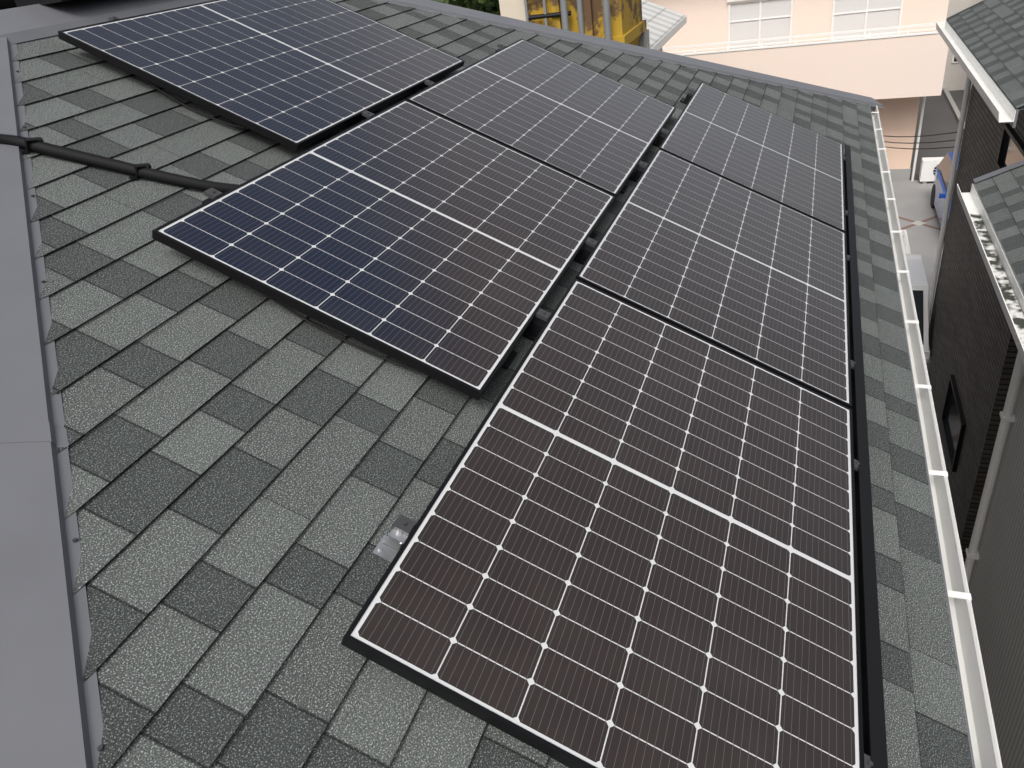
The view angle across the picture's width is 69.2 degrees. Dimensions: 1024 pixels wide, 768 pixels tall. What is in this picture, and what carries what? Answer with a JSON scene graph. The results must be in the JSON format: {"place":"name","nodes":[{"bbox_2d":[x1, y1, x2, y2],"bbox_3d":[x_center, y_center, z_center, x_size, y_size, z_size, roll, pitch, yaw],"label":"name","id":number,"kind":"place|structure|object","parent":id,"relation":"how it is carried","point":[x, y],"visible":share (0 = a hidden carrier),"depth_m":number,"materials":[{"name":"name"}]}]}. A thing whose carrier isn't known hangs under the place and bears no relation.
{"place":"outdoors","nodes":[
{"label":"outdoors","id":0,"kind":"place"},
{"bbox_2d":[108,16,873,767],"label":"panel clamps","id":1,"kind":"object","parent":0,"point":[404,524],"visible":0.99,"depth_m":2.53,"materials":[{"name":"grey metal"}]},
{"bbox_2d":[642,0,686,50],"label":"corrugated roof","id":2,"kind":"structure","parent":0,"point":[664,25],"depth_m":16.86,"materials":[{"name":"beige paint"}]},
{"bbox_2d":[844,144,887,767],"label":"panel eave cover","id":3,"kind":"object","parent":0,"point":[874,733],"visible":0.77,"depth_m":2.25,"materials":[{"name":"black metal"}]},
{"bbox_2d":[892,180,943,328],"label":"parking pavement","id":4,"kind":"structure","parent":0,"point":[919,222],"depth_m":19.46,"materials":[{"name":"concrete"}]},
{"bbox_2d":[901,230,935,358],"bbox_3d":[6.744,-1.690,14.124,2.060,2.200,5.160,4,34,21],"label":"white truck","id":5,"kind":"object","parent":4,"relation":"on","point":[918,280],"visible":0.14,"depth_m":11.87,"materials":[{"name":"white paint"}]},
{"bbox_2d":[930,152,959,239],"bbox_3d":[11.631,-4.690,18.484,1.980,1.420,4.000,4,34,21],"label":"blue hatchback car","id":6,"kind":"object","parent":4,"relation":"on","point":[940,187],"visible":0.25,"depth_m":19.04,"materials":[{"name":"blue paint"}]},
{"bbox_2d":[919,157,943,183],"bbox_3d":[12.235,-6.158,21.431,0.780,0.680,0.333,4,34,21],"label":"air conditioner unit","id":7,"kind":"object","parent":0,"point":[929,165],"visible":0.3,"depth_m":21.36,"materials":[{"name":"white paint"}]},
{"bbox_2d":[909,89,970,179],"bbox_3d":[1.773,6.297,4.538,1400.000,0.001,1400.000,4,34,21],"label":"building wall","id":8,"kind":"structure","parent":0,"point":[939,117],"depth_m":26.00,"materials":[{"name":"grey paint"}]},
{"bbox_2d":[432,0,500,14],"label":"tree","id":9,"kind":"object","parent":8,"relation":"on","point":[483,5],"visible":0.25,"depth_m":22.94,"materials":[{"name":"green plant"}]},
{"bbox_2d":[491,5,500,15],"bbox_3d":[0.728,-10.086,25.140,3.158,6.603,2.791,17,40,36],"label":"tree","id":10,"kind":"object","parent":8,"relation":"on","point":[494,12],"visible":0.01,"depth_m":23.34,"materials":[{"name":"green plant"}]},
{"bbox_2d":[499,0,649,48],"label":"yellow hopper machine","id":11,"kind":"object","parent":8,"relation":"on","point":[628,25],"visible":0.13,"depth_m":11.43,"materials":[{"name":"paint"}]},
{"bbox_2d":[560,0,611,39],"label":"steel masts","id":12,"kind":"object","parent":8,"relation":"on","point":[606,17],"depth_m":11.14},
{"bbox_2d":[646,0,948,180],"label":"pink house","id":13,"kind":"structure","parent":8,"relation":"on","point":[897,76],"depth_m":20.27,"materials":[{"name":"paint"}]},
{"bbox_2d":[727,0,903,48],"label":"pink house windows","id":14,"kind":"structure","parent":13,"relation":"attached to","point":[753,19],"depth_m":20.78,"materials":[{"name":"glass"}]},
{"bbox_2d":[942,88,964,131],"bbox_3d":[14.442,-7.166,23.035,0.150,0.120,28.400,4,34,21],"label":"gutter","id":15,"kind":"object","parent":8,"relation":"on","point":[951,103],"depth_m":27.83,"materials":[{"name":"metal"}]},
{"bbox_2d":[942,0,982,90],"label":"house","id":16,"kind":"structure","parent":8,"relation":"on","point":[955,75],"depth_m":29.40,"materials":[{"name":"beige paint"}]},
{"bbox_2d":[928,83,1023,563],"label":"brick house walls","id":17,"kind":"structure","parent":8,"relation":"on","point":[973,348],"depth_m":9.18,"materials":[{"name":"black brick"}]},
{"bbox_2d":[883,130,963,148],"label":"overhead cables","id":18,"kind":"object","parent":17,"relation":"attached to","point":[921,142],"visible":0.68,"depth_m":18.09,"materials":[{"name":"black plastic"}]},
{"bbox_2d":[925,356,931,371],"bbox_3d":[6.574,-0.335,11.895,0.220,0.170,0.220,4,34,21],"label":"water heater exhaust","id":19,"kind":"object","parent":17,"relation":"attached to","point":[928,362],"visible":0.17,"depth_m":11.78,"materials":[{"name":"metal"}]},
{"bbox_2d":[928,21,1023,583],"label":"gutter","id":20,"kind":"object","parent":17,"relation":"attached to","point":[971,203],"depth_m":6.50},
{"bbox_2d":[970,214,1023,346],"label":"gutter dirt","id":21,"kind":"structure","parent":20,"relation":"in","point":[1012,304],"depth_m":5.34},
{"bbox_2d":[941,123,1023,471],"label":"brick house windows","id":22,"kind":"structure","parent":17,"relation":"in","point":[1011,149],"depth_m":9.36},
{"bbox_2d":[946,0,1023,295],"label":"neighbouring roof","id":23,"kind":"structure","parent":17,"relation":"on","point":[990,33],"depth_m":7.00,"materials":[{"name":"grey tile"}]},
{"bbox_2d":[968,372,1023,767],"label":"grey house walls","id":24,"kind":"structure","parent":0,"point":[996,585],"depth_m":5.75,"materials":[{"name":"grey paint"}]},
{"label":"house walls","id":25,"kind":"object","parent":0,"visible":0},
{"bbox_2d":[0,0,884,767],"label":"hip ridge caps","id":26,"kind":"object","parent":25,"relation":"on","point":[50,710],"visible":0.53,"depth_m":1.64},
{"bbox_2d":[0,422,68,447],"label":"roof hip cap joints","id":27,"kind":"object","parent":26,"relation":"attached to","point":[28,432],"visible":1,"depth_m":1.71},
{"bbox_2d":[14,0,68,6],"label":"ridge vent","id":28,"kind":"object","parent":26,"relation":"on","point":[20,3],"visible":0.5,"depth_m":3.33,"materials":[{"name":"black metal"}]},
{"bbox_2d":[16,70,103,750],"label":"screws","id":29,"kind":"object","parent":26,"relation":"attached to","point":[100,747],"visible":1,"depth_m":1.57,"materials":[{"name":"grey metal"}]},
{"bbox_2d":[12,0,972,767],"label":"shingle roof","id":30,"kind":"structure","parent":25,"relation":"on","point":[254,474],"depth_m":1.98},
{"bbox_2d":[0,134,238,192],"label":"cable conduit","id":31,"kind":"object","parent":30,"relation":"on","point":[73,155],"visible":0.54,"depth_m":2.58,"materials":[{"name":"black plastic"}]},
{"bbox_2d":[22,137,150,179],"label":"conduit saddle clips","id":32,"kind":"object","parent":31,"relation":"attached to","point":[136,166],"visible":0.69,"depth_m":2.53,"materials":[{"name":"black metal"}]},
{"bbox_2d":[372,529,407,562],"bbox_3d":[-0.281,0.374,1.765,0.094,0.090,0.060,4,34,21],"label":"mounting bracket","id":33,"kind":"object","parent":30,"relation":"on","point":[388,547],"visible":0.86,"depth_m":1.76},
{"bbox_2d":[202,49,692,368],"bbox_3d":[-0.040,-1.095,3.620,3.158,1.618,4.666,4,34,21],"label":"panel feet","id":34,"kind":"object","parent":30,"relation":"on","point":[534,329],"visible":0.16,"depth_m":3.12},
{"bbox_2d":[58,0,464,150],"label":"solar module","id":35,"kind":"object","parent":34,"relation":"attached to","point":[296,75],"visible":1,"depth_m":3.45,"materials":[{"name":"black"}]},
{"bbox_2d":[142,78,569,767],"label":"module leads","id":36,"kind":"object","parent":34,"relation":"attached to","point":[276,300],"visible":0.52,"depth_m":2.29,"materials":[{"name":"black"}]},
{"bbox_2d":[152,99,615,399],"bbox_3d":[-0.311,-0.669,2.906,1.028,0.534,1.722,4,34,21],"label":"solar module","id":37,"kind":"object","parent":34,"relation":"in","point":[429,243],"visible":1,"depth_m":2.65,"materials":[{"name":"black"}]},
{"bbox_2d":[406,39,675,199],"bbox_3d":[0.276,-1.594,4.260,1.028,0.534,1.722,4,34,21],"label":"solar module","id":38,"kind":"object","parent":34,"relation":"in","point":[568,117],"visible":0.98,"depth_m":4.09,"materials":[{"name":"black"}]},
{"bbox_2d":[341,278,863,767],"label":"solar module","id":39,"kind":"object","parent":34,"relation":"attached to","point":[631,540],"visible":1,"depth_m":1.87,"materials":[{"name":"black"}]},
{"bbox_2d":[576,148,851,407],"bbox_3d":[1.039,-0.613,3.481,1.028,0.534,1.722,4,34,21],"label":"solar module","id":40,"kind":"object","parent":34,"relation":"attached to","point":[736,269],"visible":0.98,"depth_m":3.27,"materials":[{"name":"black"}]},
{"bbox_2d":[659,82,845,231],"bbox_3d":[1.627,-1.538,4.835,1.028,0.534,1.722,4,34,21],"label":"solar module","id":41,"kind":"object","parent":34,"relation":"attached to","point":[774,157],"visible":0.98,"depth_m":4.68,"materials":[{"name":"black"}]},
{"bbox_2d":[870,107,974,767],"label":"eave fascia","id":42,"kind":"structure","parent":30,"relation":"attached to","point":[963,701],"depth_m":2.52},
{"bbox_2d":[870,105,1002,767],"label":"eave gutter","id":43,"kind":"object","parent":42,"relation":"attached to","point":[985,746],"visible":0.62,"depth_m":2.60,"materials":[{"name":"white plastic"}]}
]}

